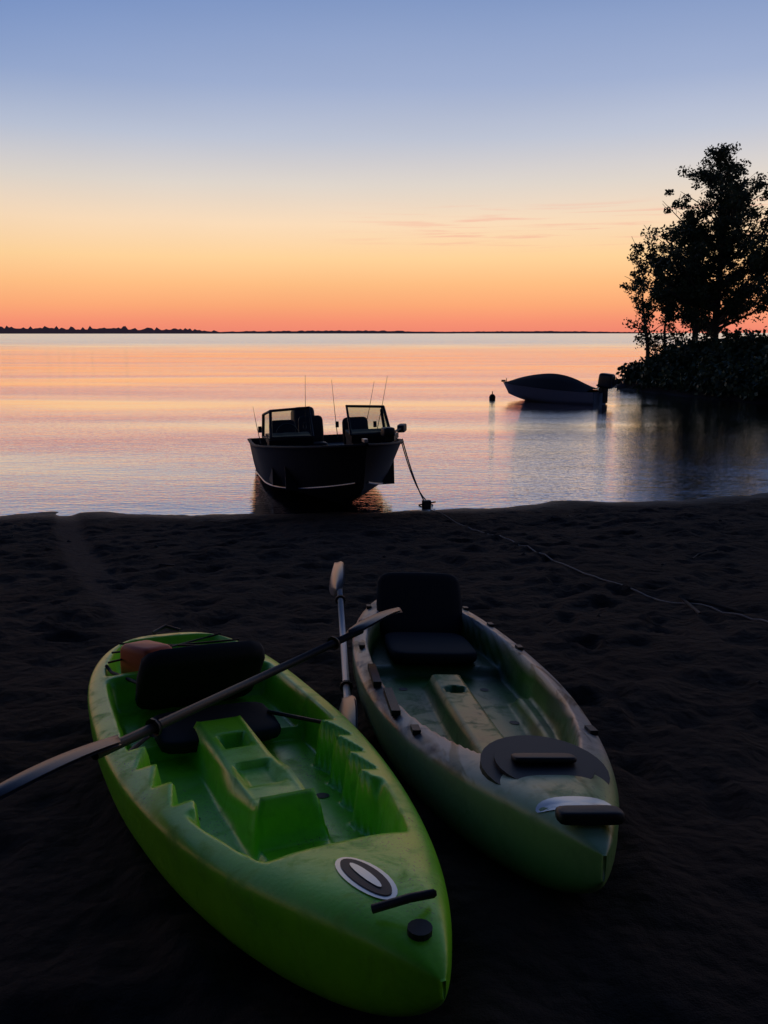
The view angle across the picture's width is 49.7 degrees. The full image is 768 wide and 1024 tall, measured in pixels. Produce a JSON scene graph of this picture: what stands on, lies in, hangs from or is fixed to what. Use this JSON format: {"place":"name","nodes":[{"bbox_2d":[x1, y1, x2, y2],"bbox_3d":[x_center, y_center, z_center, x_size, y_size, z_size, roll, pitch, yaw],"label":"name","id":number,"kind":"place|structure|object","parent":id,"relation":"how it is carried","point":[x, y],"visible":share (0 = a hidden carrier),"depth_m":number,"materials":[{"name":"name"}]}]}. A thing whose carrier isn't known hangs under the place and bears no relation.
{"place":"outdoors","nodes":[
{"label":"outdoors","id":0,"kind":"place"},
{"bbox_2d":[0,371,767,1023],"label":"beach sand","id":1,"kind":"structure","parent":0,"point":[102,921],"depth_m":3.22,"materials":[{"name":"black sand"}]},
{"bbox_2d":[88,625,451,1016],"bbox_3d":[-0.469,0.741,2.619,0.800,0.477,2.810,-3,5,-24],"label":"kayak","id":2,"kind":"object","parent":1,"relation":"on","point":[275,824],"visible":1,"depth_m":2.09,"materials":[{"name":"green plastic"}]},
{"bbox_2d":[0,514,763,682],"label":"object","id":3,"kind":"object","parent":1,"relation":"on","point":[686,601],"visible":0.77,"depth_m":5.66,"materials":[{"name":"grey plant"}]},
{"bbox_2d":[352,572,624,893],"bbox_3d":[0.294,0.673,3.343,0.800,0.527,3.249,2,4,-6],"label":"kayak","id":4,"kind":"object","parent":1,"relation":"on","point":[487,737],"visible":0.98,"depth_m":2.66,"materials":[{"name":"green plastic"}]},
{"bbox_2d":[402,439,767,622],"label":"mooring rope","id":5,"kind":"object","parent":1,"relation":"on","point":[425,502],"visible":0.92,"depth_m":7.67,"materials":[{"name":"grey fabric"}]},
{"bbox_2d":[596,378,627,388],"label":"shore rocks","id":6,"kind":"object","parent":1,"relation":"on","point":[621,385],"visible":0.23,"depth_m":39.90,"materials":[{"name":"grey stone"}]},
{"bbox_2d":[619,277,669,359],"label":"birch tree","id":7,"kind":"object","parent":1,"relation":"on","point":[641,305],"visible":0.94,"depth_m":41.58,"materials":[{"name":"green plant"}]},
{"bbox_2d":[650,294,686,355],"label":"birch tree","id":8,"kind":"object","parent":1,"relation":"on","point":[669,325],"visible":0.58,"depth_m":42.34,"materials":[{"name":"grey plant"}]},
{"bbox_2d":[615,326,767,400],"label":"shrubs","id":9,"kind":"object","parent":1,"relation":"on","point":[736,363],"visible":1,"depth_m":36.77,"materials":[{"name":"green plant"}]},
{"bbox_2d":[625,141,767,342],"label":"tall birch tree","id":10,"kind":"object","parent":1,"relation":"on","point":[732,196],"visible":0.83,"depth_m":40.91,"materials":[{"name":"green plant"}]},
{"bbox_2d":[642,202,754,340],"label":"tall birch tree","id":11,"kind":"object","parent":1,"relation":"on","point":[704,301],"visible":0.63,"depth_m":41.48,"materials":[{"name":"green plant"}]},
{"bbox_2d":[724,172,767,322],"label":"tree","id":12,"kind":"object","parent":1,"relation":"on","point":[762,307],"visible":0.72,"depth_m":39.84,"materials":[{"name":"green plant"}]},
{"bbox_2d":[0,333,767,515],"bbox_3d":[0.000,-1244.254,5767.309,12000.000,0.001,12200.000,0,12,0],"label":"lake water","id":13,"kind":"structure","parent":0,"point":[159,424],"depth_m":24.79,"materials":[{"name":"liquid"}]},
{"bbox_2d":[0,326,637,333],"bbox_3d":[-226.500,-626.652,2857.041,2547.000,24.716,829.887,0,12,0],"label":"shore treeline","id":14,"kind":"object","parent":13,"relation":"on","point":[55,330],"visible":0.84,"depth_m":2462.74,"materials":[{"name":"black"}]},
{"bbox_2d":[247,380,406,504],"bbox_3d":[-0.913,-1.250,13.780,2.478,2.033,6.021,-4,10,-14],"label":"motorboat","id":15,"kind":"object","parent":13,"relation":"on","point":[300,451],"visible":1,"depth_m":12.58,"materials":[{"name":"black"}]},
{"bbox_2d":[489,391,494,399],"bbox_3d":[4.361,-4.646,33.376,0.260,0.420,0.247,0,12,0],"label":"mooring buoy","id":16,"kind":"object","parent":13,"relation":"in","point":[492,396],"visible":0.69,"depth_m":33.29,"materials":[{"name":"black"}]},
{"bbox_2d":[501,373,615,404],"bbox_3d":[6.665,-4.814,32.233,4.620,1.273,1.689,8,15,33],"label":"moored boat","id":17,"kind":"object","parent":13,"relation":"on","point":[554,388],"visible":0.9,"depth_m":31.57,"materials":[{"name":"black metal"}]},
{"bbox_2d":[0,0,767,332],"label":"sky","id":18,"kind":"structure","parent":0,"point":[203,165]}
]}

